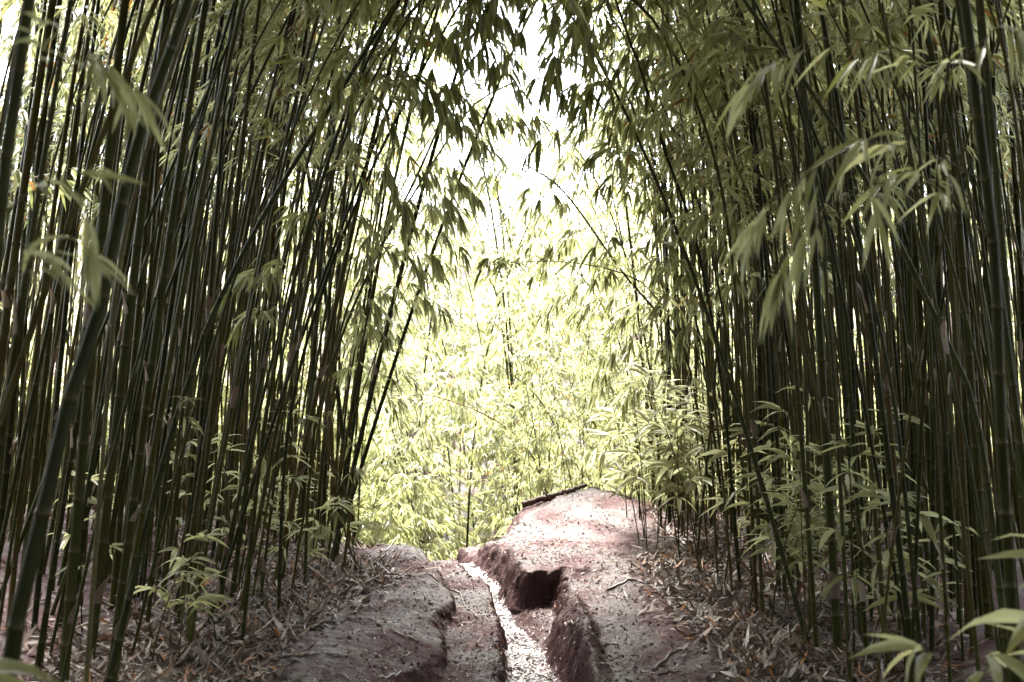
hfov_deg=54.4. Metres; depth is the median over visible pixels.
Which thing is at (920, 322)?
bamboo
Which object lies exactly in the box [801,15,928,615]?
bamboo
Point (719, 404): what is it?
bamboo
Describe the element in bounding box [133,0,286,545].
bamboo
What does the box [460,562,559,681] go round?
trench litter
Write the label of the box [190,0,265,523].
bamboo
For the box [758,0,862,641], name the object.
bamboo
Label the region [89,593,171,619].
fallen cane
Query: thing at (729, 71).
bamboo
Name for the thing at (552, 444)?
bamboo
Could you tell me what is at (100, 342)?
bamboo
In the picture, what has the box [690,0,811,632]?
bamboo
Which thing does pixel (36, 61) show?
bamboo
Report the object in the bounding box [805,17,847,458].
bamboo
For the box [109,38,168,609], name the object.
bamboo
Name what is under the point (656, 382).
bamboo
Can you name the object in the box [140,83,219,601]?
bamboo
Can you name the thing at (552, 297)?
bamboo
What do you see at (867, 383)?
bamboo
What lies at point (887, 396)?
bamboo
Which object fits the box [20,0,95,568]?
bamboo
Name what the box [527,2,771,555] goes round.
bamboo
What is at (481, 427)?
bamboo
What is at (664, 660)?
twig
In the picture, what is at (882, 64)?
bamboo
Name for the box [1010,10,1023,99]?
bamboo
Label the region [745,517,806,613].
young bamboo
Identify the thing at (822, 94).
bamboo
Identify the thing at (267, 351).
bamboo
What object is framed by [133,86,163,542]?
bamboo
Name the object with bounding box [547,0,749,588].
bamboo
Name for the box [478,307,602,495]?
bamboo
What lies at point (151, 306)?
bamboo
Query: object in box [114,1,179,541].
bamboo
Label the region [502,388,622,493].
bamboo
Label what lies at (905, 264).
bamboo
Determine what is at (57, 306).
bamboo
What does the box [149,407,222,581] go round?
young bamboo
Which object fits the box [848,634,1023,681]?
young bamboo
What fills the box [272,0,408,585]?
bamboo
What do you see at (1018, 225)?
bamboo
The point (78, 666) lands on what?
stick
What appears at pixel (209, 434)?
bamboo
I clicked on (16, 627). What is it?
bamboo
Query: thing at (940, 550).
bamboo
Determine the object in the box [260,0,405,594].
bamboo
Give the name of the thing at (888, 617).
stick
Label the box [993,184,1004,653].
bamboo
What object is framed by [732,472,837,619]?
young bamboo
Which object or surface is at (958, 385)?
bamboo
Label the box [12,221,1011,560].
undergrowth
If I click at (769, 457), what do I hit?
young bamboo
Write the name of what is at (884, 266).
bamboo
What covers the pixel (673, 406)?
bamboo
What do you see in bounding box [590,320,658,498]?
bamboo
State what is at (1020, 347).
bamboo
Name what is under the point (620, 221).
bamboo
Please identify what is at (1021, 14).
bamboo
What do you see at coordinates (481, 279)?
bamboo
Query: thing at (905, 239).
bamboo
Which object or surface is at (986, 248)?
bamboo
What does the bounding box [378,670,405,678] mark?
twig
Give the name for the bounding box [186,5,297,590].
bamboo
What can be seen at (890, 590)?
young bamboo
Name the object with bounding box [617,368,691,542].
young bamboo
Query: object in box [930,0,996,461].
bamboo
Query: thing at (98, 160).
bamboo
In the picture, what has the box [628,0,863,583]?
bamboo
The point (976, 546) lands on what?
bamboo
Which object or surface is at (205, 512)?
bamboo
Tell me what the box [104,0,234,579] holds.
bamboo
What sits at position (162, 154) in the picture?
bamboo
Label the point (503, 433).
bamboo
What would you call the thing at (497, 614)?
twig
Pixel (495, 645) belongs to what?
soil crumbs
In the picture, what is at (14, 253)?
bamboo
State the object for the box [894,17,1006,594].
bamboo
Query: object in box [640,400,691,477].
young bamboo
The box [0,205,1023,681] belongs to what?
ground
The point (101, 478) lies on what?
bamboo
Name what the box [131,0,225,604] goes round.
bamboo
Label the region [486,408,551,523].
bamboo
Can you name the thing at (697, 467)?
young bamboo
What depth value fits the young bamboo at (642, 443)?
9.45 m
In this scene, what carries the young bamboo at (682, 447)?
on the leaf litter at (737, 613)
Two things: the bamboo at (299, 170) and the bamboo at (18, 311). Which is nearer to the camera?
the bamboo at (18, 311)
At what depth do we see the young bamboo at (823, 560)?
6.10 m
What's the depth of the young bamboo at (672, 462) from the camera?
8.81 m
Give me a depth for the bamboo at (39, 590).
6.43 m
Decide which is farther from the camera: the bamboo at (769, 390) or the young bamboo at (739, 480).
the young bamboo at (739, 480)
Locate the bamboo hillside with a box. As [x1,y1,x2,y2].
[0,2,1023,560]
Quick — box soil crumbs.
[156,507,937,681]
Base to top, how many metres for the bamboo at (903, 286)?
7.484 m
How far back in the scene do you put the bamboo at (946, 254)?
7.71 m
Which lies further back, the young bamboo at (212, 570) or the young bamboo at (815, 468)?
the young bamboo at (815, 468)
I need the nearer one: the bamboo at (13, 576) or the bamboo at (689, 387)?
the bamboo at (13, 576)
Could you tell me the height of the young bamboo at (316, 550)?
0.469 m
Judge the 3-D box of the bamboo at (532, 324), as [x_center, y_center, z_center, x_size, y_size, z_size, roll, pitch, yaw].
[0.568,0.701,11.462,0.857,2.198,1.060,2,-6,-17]
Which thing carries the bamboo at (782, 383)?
on the ground
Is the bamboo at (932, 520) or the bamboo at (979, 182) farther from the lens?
the bamboo at (979, 182)
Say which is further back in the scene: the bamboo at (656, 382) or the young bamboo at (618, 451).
the bamboo at (656, 382)
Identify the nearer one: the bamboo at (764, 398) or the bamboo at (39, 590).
the bamboo at (39, 590)
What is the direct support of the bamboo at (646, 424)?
on the ground
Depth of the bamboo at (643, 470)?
12.36 m
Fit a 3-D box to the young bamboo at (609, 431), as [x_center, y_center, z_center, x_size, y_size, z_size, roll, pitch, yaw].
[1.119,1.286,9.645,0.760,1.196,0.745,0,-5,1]
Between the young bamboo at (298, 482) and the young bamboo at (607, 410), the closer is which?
the young bamboo at (298, 482)
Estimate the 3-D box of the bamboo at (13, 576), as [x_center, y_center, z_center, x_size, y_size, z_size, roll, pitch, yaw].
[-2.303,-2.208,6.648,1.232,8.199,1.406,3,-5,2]
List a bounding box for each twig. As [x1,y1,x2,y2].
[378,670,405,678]
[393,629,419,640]
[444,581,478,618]
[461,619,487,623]
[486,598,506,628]
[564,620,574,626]
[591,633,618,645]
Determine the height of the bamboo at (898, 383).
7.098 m
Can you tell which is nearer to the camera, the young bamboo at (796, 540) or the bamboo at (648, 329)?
the young bamboo at (796, 540)
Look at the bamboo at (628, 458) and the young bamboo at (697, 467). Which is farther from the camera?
the bamboo at (628, 458)
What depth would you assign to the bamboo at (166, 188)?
7.92 m
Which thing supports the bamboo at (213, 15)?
on the ground
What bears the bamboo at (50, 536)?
on the ground
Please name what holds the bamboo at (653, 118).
on the ground
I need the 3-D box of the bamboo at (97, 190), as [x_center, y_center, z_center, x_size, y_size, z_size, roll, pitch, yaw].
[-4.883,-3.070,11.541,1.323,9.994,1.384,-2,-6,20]
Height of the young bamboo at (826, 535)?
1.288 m
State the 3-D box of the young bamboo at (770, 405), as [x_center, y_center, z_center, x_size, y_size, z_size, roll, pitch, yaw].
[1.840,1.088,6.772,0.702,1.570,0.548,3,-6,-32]
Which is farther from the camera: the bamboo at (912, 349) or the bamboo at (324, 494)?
the bamboo at (324, 494)
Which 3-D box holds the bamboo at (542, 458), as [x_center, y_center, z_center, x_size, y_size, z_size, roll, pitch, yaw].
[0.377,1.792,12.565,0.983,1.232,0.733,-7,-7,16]
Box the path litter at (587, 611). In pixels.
[146,487,822,681]
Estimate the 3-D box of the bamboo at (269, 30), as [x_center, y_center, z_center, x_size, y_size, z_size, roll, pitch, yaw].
[-2.271,-1.724,8.814,1.349,7.521,1.509,8,-7,-15]
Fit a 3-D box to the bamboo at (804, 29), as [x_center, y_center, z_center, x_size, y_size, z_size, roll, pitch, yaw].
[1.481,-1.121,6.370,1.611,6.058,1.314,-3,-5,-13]
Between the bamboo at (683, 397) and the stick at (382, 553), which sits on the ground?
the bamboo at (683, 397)
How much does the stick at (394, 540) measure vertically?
0.146 m
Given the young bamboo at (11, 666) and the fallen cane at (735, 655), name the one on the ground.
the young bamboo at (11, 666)
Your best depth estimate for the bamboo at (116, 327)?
5.68 m
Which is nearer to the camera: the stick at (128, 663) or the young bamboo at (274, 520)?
the stick at (128, 663)
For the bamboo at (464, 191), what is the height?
4.206 m
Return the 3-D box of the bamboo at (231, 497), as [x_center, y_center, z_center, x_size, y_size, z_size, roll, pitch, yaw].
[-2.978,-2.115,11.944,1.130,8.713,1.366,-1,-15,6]
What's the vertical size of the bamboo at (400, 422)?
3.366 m
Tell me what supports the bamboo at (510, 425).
on the ground
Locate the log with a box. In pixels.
[521,483,587,507]
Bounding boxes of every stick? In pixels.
[29,636,61,639]
[58,658,101,677]
[75,622,87,629]
[120,661,166,674]
[332,567,380,575]
[345,574,382,594]
[373,548,387,561]
[382,537,396,556]
[658,536,703,544]
[741,595,788,600]
[800,671,845,681]
[826,638,877,656]
[855,643,903,661]
[866,613,896,619]
[880,658,884,678]
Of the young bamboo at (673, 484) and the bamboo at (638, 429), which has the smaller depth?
the young bamboo at (673, 484)
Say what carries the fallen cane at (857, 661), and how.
on the leaf litter at (737, 613)
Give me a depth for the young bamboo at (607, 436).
9.17 m
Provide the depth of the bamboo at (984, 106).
4.30 m
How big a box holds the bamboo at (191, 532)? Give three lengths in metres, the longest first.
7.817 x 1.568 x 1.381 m
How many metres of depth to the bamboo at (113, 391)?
9.14 m
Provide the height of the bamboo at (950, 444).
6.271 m
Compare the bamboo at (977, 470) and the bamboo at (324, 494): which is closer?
the bamboo at (977, 470)
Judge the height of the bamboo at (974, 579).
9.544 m
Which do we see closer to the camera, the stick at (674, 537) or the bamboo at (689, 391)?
the stick at (674, 537)
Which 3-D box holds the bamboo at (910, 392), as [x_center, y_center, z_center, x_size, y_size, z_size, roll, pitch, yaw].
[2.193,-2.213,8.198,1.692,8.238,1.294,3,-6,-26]
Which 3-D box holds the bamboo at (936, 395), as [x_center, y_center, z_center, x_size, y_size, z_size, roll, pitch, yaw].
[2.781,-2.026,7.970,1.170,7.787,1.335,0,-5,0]
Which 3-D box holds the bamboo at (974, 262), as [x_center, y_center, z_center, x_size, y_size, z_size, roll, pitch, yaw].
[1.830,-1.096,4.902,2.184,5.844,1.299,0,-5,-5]
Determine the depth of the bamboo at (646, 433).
11.80 m
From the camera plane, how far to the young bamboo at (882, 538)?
6.57 m
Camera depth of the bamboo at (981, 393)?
7.42 m
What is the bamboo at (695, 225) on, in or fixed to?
on the ground
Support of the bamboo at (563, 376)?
on the ground
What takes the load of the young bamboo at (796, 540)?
on the ground
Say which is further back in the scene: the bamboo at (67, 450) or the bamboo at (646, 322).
the bamboo at (646, 322)
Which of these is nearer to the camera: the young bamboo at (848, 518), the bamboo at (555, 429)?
the young bamboo at (848, 518)
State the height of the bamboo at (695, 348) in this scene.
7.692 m
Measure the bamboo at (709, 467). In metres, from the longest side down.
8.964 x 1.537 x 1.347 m
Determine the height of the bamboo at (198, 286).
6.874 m
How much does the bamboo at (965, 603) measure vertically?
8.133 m
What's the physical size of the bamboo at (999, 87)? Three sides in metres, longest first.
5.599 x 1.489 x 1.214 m
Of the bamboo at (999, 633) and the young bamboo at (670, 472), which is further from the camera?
the young bamboo at (670, 472)
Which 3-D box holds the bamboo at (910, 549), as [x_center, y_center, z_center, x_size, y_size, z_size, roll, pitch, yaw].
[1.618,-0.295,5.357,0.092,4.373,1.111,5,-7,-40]
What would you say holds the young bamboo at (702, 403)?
on the ground
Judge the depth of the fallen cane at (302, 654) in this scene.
5.65 m
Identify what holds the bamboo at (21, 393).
on the ground
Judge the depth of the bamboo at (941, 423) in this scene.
8.16 m
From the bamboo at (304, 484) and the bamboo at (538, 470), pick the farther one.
the bamboo at (538, 470)
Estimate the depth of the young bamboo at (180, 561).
5.45 m
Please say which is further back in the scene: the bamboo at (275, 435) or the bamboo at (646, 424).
the bamboo at (646, 424)
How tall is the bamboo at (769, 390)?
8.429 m
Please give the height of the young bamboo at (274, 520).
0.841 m
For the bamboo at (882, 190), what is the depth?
8.76 m
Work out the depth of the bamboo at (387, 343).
9.20 m
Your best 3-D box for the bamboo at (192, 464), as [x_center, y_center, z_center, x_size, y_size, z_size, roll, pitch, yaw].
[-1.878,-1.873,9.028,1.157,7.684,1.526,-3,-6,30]
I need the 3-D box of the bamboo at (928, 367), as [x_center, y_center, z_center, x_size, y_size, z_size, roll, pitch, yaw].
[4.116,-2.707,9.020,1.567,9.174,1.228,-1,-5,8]
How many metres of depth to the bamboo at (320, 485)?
8.88 m
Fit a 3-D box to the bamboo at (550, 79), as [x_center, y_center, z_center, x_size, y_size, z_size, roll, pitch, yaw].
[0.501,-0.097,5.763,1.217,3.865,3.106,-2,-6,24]
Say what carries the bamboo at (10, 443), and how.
on the ground
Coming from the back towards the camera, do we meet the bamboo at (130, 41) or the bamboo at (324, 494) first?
the bamboo at (324, 494)
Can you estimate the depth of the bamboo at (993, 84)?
6.62 m
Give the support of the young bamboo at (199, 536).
on the ground
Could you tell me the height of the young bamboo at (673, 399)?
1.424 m
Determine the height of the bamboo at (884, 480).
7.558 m
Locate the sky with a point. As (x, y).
(532, 48)
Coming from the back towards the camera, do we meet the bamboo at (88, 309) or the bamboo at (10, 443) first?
the bamboo at (10, 443)
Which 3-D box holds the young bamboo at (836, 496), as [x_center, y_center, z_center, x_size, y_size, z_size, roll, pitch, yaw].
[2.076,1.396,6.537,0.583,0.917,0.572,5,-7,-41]
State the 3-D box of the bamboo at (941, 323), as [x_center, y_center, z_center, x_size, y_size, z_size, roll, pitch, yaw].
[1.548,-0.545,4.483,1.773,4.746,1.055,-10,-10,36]
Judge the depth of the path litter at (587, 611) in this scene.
7.19 m
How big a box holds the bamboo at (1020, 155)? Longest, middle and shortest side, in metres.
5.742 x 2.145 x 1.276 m
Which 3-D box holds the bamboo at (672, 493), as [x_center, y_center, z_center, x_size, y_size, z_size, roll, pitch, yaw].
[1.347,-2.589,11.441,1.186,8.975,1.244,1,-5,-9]
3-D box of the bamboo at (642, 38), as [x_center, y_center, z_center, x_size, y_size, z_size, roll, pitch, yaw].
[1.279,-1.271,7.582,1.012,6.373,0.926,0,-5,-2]
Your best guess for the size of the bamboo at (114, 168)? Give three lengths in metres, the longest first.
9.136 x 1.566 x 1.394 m
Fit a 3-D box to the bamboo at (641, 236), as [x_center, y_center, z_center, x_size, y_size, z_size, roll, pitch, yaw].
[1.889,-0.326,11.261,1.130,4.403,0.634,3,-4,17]
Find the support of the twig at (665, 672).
on the ground
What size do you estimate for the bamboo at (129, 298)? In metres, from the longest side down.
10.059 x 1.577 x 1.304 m
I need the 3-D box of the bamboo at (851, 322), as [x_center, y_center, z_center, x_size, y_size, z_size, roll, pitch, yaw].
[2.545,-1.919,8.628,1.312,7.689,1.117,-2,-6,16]
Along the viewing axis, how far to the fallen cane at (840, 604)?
6.94 m
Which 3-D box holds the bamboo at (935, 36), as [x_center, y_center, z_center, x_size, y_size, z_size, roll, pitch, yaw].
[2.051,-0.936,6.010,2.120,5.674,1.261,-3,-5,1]
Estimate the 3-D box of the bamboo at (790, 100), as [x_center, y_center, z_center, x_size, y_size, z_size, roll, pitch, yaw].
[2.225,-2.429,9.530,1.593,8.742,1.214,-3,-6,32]
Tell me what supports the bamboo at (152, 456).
on the ground
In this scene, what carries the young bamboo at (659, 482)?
on the ground
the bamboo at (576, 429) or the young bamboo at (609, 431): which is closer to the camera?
the young bamboo at (609, 431)
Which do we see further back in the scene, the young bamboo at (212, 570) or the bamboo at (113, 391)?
the bamboo at (113, 391)
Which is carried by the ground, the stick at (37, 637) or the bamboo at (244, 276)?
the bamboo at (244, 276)
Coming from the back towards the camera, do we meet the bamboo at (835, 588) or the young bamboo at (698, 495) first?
the young bamboo at (698, 495)
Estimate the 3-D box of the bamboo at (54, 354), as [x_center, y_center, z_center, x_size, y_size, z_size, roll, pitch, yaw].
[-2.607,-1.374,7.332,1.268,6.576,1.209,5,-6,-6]
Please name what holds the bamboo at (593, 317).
on the ground
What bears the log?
on the ground
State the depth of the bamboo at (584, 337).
12.24 m
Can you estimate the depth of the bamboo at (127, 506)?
7.16 m
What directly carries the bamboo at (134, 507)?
on the ground
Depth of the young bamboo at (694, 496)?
10.20 m
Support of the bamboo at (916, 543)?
on the ground
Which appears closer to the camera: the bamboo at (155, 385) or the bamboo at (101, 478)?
the bamboo at (101, 478)
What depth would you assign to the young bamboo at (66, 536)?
6.13 m
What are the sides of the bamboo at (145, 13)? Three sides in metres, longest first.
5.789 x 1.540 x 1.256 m
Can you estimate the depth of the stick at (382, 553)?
8.62 m
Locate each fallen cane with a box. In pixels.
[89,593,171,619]
[283,651,347,656]
[588,486,630,498]
[721,641,746,670]
[817,603,874,610]
[842,640,873,679]
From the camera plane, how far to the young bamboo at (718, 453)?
7.37 m
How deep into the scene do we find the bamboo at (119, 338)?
7.80 m
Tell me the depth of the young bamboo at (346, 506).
7.95 m
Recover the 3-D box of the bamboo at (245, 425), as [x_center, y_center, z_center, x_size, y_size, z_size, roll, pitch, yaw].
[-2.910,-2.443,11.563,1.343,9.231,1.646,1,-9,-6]
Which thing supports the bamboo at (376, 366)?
on the ground
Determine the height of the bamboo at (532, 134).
3.982 m
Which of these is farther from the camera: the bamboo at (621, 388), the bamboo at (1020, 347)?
the bamboo at (621, 388)
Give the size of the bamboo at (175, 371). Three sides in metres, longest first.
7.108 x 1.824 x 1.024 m
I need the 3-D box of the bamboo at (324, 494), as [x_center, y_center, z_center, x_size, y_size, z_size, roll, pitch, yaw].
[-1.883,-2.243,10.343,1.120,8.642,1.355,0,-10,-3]
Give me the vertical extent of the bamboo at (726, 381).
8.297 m
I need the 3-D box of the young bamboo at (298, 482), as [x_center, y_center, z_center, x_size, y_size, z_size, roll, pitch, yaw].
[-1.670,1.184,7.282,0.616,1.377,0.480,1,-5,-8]
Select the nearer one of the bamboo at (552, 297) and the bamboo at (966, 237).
the bamboo at (966, 237)
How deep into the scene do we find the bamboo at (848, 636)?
5.42 m
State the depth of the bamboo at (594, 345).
13.15 m
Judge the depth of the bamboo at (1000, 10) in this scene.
5.02 m
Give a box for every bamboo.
[0,0,55,395]
[0,0,56,309]
[0,0,61,568]
[0,0,73,471]
[0,0,129,627]
[0,0,137,559]
[0,0,164,325]
[0,0,174,492]
[0,0,181,308]
[0,0,292,600]
[0,658,58,681]
[2,0,669,676]
[5,0,89,625]
[7,0,39,494]
[15,6,46,503]
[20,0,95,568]
[21,0,46,158]
[31,0,100,629]
[31,27,117,523]
[32,0,164,677]
[38,48,88,487]
[40,0,144,667]
[43,20,174,573]
[47,471,131,631]
[49,0,250,656]
[50,0,373,614]
[53,0,139,590]
[57,0,182,585]
[57,0,198,669]
[58,0,128,680]
[58,1,174,626]
[60,0,346,681]
[66,22,140,565]
[74,0,179,361]
[76,14,162,593]
[80,0,141,605]
[83,0,196,681]
[83,2,215,199]
[84,0,172,663]
[91,4,201,493]
[94,5,103,231]
[100,15,188,521]
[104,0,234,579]
[104,0,235,576]
[104,0,461,681]
[106,0,199,577]
[106,0,209,672]
[106,15,133,469]
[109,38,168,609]
[112,0,245,681]
[112,3,302,565]
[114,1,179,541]
[115,552,234,661]
[116,6,228,596]
[121,9,251,537]
[127,0,279,498]
[128,34,188,382]
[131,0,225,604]
[131,0,457,655]
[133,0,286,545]
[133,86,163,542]
[134,17,198,454]
[136,0,285,596]
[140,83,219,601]
[145,0,238,622]
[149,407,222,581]
[151,530,229,657]
[156,0,215,574]
[160,38,203,266]
[163,12,246,591]
[167,31,186,502]
[168,567,232,645]
[169,6,229,525]
[171,0,334,579]
[173,0,320,615]
[175,0,295,626]
[184,13,253,556]
[185,0,261,629]
[185,9,321,646]
[186,1,232,607]
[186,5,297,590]
[186,432,249,552]
[187,0,393,647]
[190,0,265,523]
[198,55,254,561]
[205,0,464,626]
[209,0,432,603]
[210,35,303,560]
[214,4,402,565]
[218,2,355,603]
[219,485,287,596]
[224,0,507,580]
[227,30,275,527]
[230,0,312,598]
[231,474,294,536]
[235,0,324,241]
[239,0,383,613]
[239,85,256,516]
[240,0,603,640]
[242,409,325,594]
[247,207,255,526]
[248,54,277,433]
[253,0,381,451]
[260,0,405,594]
[261,527,330,560]
[268,21,334,514]
[269,60,284,530]
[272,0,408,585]
[276,1,355,544]
[276,475,316,517]
[277,0,532,609]
[282,0,441,579]
[287,207,485,539]
[293,243,450,569]
[293,495,371,569]
[296,13,341,554]
[296,454,335,513]
[302,26,354,526]
[303,21,530,582]
[308,499,392,570]
[312,8,360,559]
[321,17,337,543]
[323,82,554,571]
[328,18,404,448]
[329,12,475,558]
[331,4,534,561]
[336,0,424,528]
[336,4,438,556]
[337,74,495,510]
[381,394,546,493]
[396,335,572,486]
[426,0,758,613]
[426,362,549,521]
[461,410,548,528]
[464,240,547,494]
[468,247,735,552]
[472,164,718,547]
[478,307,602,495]
[478,384,531,512]
[482,380,573,490]
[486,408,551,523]
[489,279,550,498]
[501,438,573,493]
[502,0,810,645]
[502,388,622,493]
[508,281,614,517]
[509,347,611,488]
[512,242,660,518]
[513,355,597,494]
[515,271,571,495]
[520,308,606,488]
[524,230,608,493]
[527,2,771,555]
[528,51,721,533]
[528,115,701,526]
[530,342,616,490]
[537,0,755,559]
[542,261,646,492]
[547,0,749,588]
[555,0,898,678]
[558,378,621,487]
[562,0,803,582]
[563,315,633,488]
[570,281,630,488]
[572,386,663,503]
[576,332,673,496]
[579,283,664,436]
[580,256,664,487]
[582,200,629,483]
[582,296,654,482]
[586,427,654,542]
[587,369,647,494]
[587,406,646,516]
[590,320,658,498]
[590,413,663,535]
[599,359,672,549]
[600,369,693,496]
[604,420,660,540]
[608,378,692,493]
[609,378,704,497]
[615,380,672,496]
[615,384,676,498]
[617,0,753,598]
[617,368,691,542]
[618,2,846,613]
[622,371,718,574]
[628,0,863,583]
[628,253,688,498]
[628,360,723,509]
[628,382,698,535]
[628,419,663,501]
[631,361,681,502]
[631,409,708,539]
[633,303,753,503]
[634,125,739,500]
[635,240,701,501]
[636,420,706,537]
[636,465,676,498]
[637,337,693,500]
[637,422,708,540]
[638,0,830,564]
[639,345,701,498]
[639,444,697,548]
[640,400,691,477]
[641,408,726,559]
[643,0,1009,681]
[646,389,703,474]
[647,5,673,509]
[656,7,676,431]
[657,345,715,493]
[657,416,724,496]
[658,384,733,547]
[662,72,671,526]
[663,10,956,660]
[667,0,909,654]
[673,393,726,536]
[673,401,706,504]
[674,407,723,516]
[678,0,866,597]
[678,16,685,513]
[679,431,728,534]
[683,483,707,515]
[684,15,835,520]
[688,0,698,526]
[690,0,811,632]
[692,371,754,503]
[692,421,792,594]
[695,0,961,623]
[698,15,712,531]
[706,0,732,535]
[708,477,742,518]
[710,0,1023,681]
[712,0,827,377]
[712,4,820,594]
[714,17,756,535]
[714,445,746,528]
[718,0,1005,681]
[720,0,852,466]
[720,436,772,570]
[723,386,832,611]
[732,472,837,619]
[733,0,842,631]
[734,11,819,539]
[735,1,781,593]
[738,446,847,650]
[738,484,813,596]
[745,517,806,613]
[747,9,769,533]
[750,0,1011,630]
[752,0,925,681]
[755,0,764,544]
[756,485,837,609]
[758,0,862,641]
[758,435,847,584]
[768,0,893,608]
[770,0,909,667]
[773,3,919,614]
[777,29,818,565]
[778,486,860,617]
[784,29,813,558]
[784,451,847,596]
[786,10,873,623]
[789,0,886,679]
[790,440,927,670]
[793,0,842,653]
[793,10,893,615]
[799,508,877,598]
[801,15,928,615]
[802,0,872,602]
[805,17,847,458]
[811,421,881,610]
[818,0,915,681]
[821,26,890,671]
[828,0,837,553]
[828,0,1023,216]
[831,0,1015,681]
[831,482,959,674]
[832,2,855,415]
[832,407,930,632]
[835,41,971,445]
[837,16,909,487]
[837,67,850,549]
[838,0,1020,664]
[840,0,1016,542]
[841,0,907,663]
[844,46,877,536]
[844,99,850,512]
[844,505,915,610]
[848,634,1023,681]
[852,0,929,574]
[857,2,926,639]
[857,578,922,643]
[858,97,888,522]
[859,0,1023,581]
[863,0,1008,454]
[864,0,952,681]
[866,0,1023,529]
[870,5,901,635]
[873,21,902,532]
[876,0,1023,115]
[877,0,981,681]
[878,510,978,641]
[891,84,923,549]
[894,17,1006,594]
[899,55,939,571]
[902,78,915,527]
[905,39,944,576]
[907,113,925,510]
[908,0,1023,616]
[909,6,955,681]
[912,0,983,623]
[914,0,935,658]
[915,0,1020,524]
[916,71,939,534]
[917,0,996,457]
[923,2,955,597]
[923,34,952,328]
[925,0,973,653]
[925,76,954,507]
[929,1,968,633]
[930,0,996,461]
[934,27,953,222]
[934,98,947,564]
[937,0,993,639]
[945,3,978,618]
[945,12,1019,609]
[947,534,1023,656]
[950,6,980,421]
[950,22,962,623]
[953,40,992,591]
[954,0,1023,497]
[961,114,1011,438]
[961,118,1022,548]
[973,127,993,380]
[975,0,1005,681]
[977,0,1023,548]
[978,5,1003,412]
[989,0,998,595]
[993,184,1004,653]
[994,0,1023,190]
[996,0,1023,421]
[998,0,1023,202]
[1005,8,1023,161]
[1005,70,1023,376]
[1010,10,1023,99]
[1018,0,1023,30]
[1018,67,1023,115]
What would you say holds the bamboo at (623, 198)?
on the ground
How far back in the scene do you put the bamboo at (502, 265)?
8.28 m
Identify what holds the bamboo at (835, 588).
on the ground
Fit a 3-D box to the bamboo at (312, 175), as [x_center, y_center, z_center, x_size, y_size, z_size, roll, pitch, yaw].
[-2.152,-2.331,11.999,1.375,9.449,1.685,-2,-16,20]
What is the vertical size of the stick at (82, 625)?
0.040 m
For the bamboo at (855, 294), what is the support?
on the ground
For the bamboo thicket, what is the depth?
9.51 m
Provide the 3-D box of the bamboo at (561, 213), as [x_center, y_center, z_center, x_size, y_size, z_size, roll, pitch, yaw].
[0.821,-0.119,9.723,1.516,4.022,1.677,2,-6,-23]
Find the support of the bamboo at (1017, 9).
on the ground
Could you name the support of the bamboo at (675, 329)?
on the ground
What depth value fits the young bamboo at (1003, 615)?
2.42 m
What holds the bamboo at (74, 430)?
on the ground
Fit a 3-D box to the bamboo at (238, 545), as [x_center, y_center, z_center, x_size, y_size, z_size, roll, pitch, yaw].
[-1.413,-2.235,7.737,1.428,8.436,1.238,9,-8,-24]
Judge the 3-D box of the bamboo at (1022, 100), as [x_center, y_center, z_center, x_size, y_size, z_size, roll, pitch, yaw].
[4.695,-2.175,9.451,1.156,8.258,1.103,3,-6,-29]
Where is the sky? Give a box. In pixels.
[0,0,1008,229]
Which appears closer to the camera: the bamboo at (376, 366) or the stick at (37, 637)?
the stick at (37, 637)
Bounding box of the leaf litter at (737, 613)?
[0,497,1023,681]
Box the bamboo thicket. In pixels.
[0,0,1023,605]
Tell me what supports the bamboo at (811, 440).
on the ground
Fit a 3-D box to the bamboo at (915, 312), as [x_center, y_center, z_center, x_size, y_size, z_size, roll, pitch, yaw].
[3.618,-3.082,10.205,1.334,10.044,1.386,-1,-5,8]
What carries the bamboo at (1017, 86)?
on the ground
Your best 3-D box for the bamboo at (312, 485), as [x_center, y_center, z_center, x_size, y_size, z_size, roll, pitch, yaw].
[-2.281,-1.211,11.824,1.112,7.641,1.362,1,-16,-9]
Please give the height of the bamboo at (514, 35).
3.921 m
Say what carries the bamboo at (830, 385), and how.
on the ground
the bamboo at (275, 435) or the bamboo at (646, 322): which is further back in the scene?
the bamboo at (646, 322)
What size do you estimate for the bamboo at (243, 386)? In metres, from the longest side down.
6.708 x 1.307 x 1.233 m
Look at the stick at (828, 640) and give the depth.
5.88 m
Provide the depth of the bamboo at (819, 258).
8.04 m
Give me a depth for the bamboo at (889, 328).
6.39 m
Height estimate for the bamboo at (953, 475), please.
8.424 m
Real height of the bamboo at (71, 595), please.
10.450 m
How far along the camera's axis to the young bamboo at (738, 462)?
8.14 m
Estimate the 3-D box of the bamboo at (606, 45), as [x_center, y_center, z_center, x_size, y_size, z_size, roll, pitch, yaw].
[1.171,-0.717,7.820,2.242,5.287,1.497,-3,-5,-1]
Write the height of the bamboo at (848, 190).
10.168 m
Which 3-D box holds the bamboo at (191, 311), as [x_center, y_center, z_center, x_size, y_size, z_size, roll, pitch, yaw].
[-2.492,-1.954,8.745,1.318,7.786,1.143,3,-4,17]
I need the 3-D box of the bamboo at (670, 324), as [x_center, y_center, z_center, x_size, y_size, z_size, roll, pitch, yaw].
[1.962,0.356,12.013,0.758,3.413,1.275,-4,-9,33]
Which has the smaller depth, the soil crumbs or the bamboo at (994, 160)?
the bamboo at (994, 160)
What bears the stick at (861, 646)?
on the leaf litter at (737, 613)

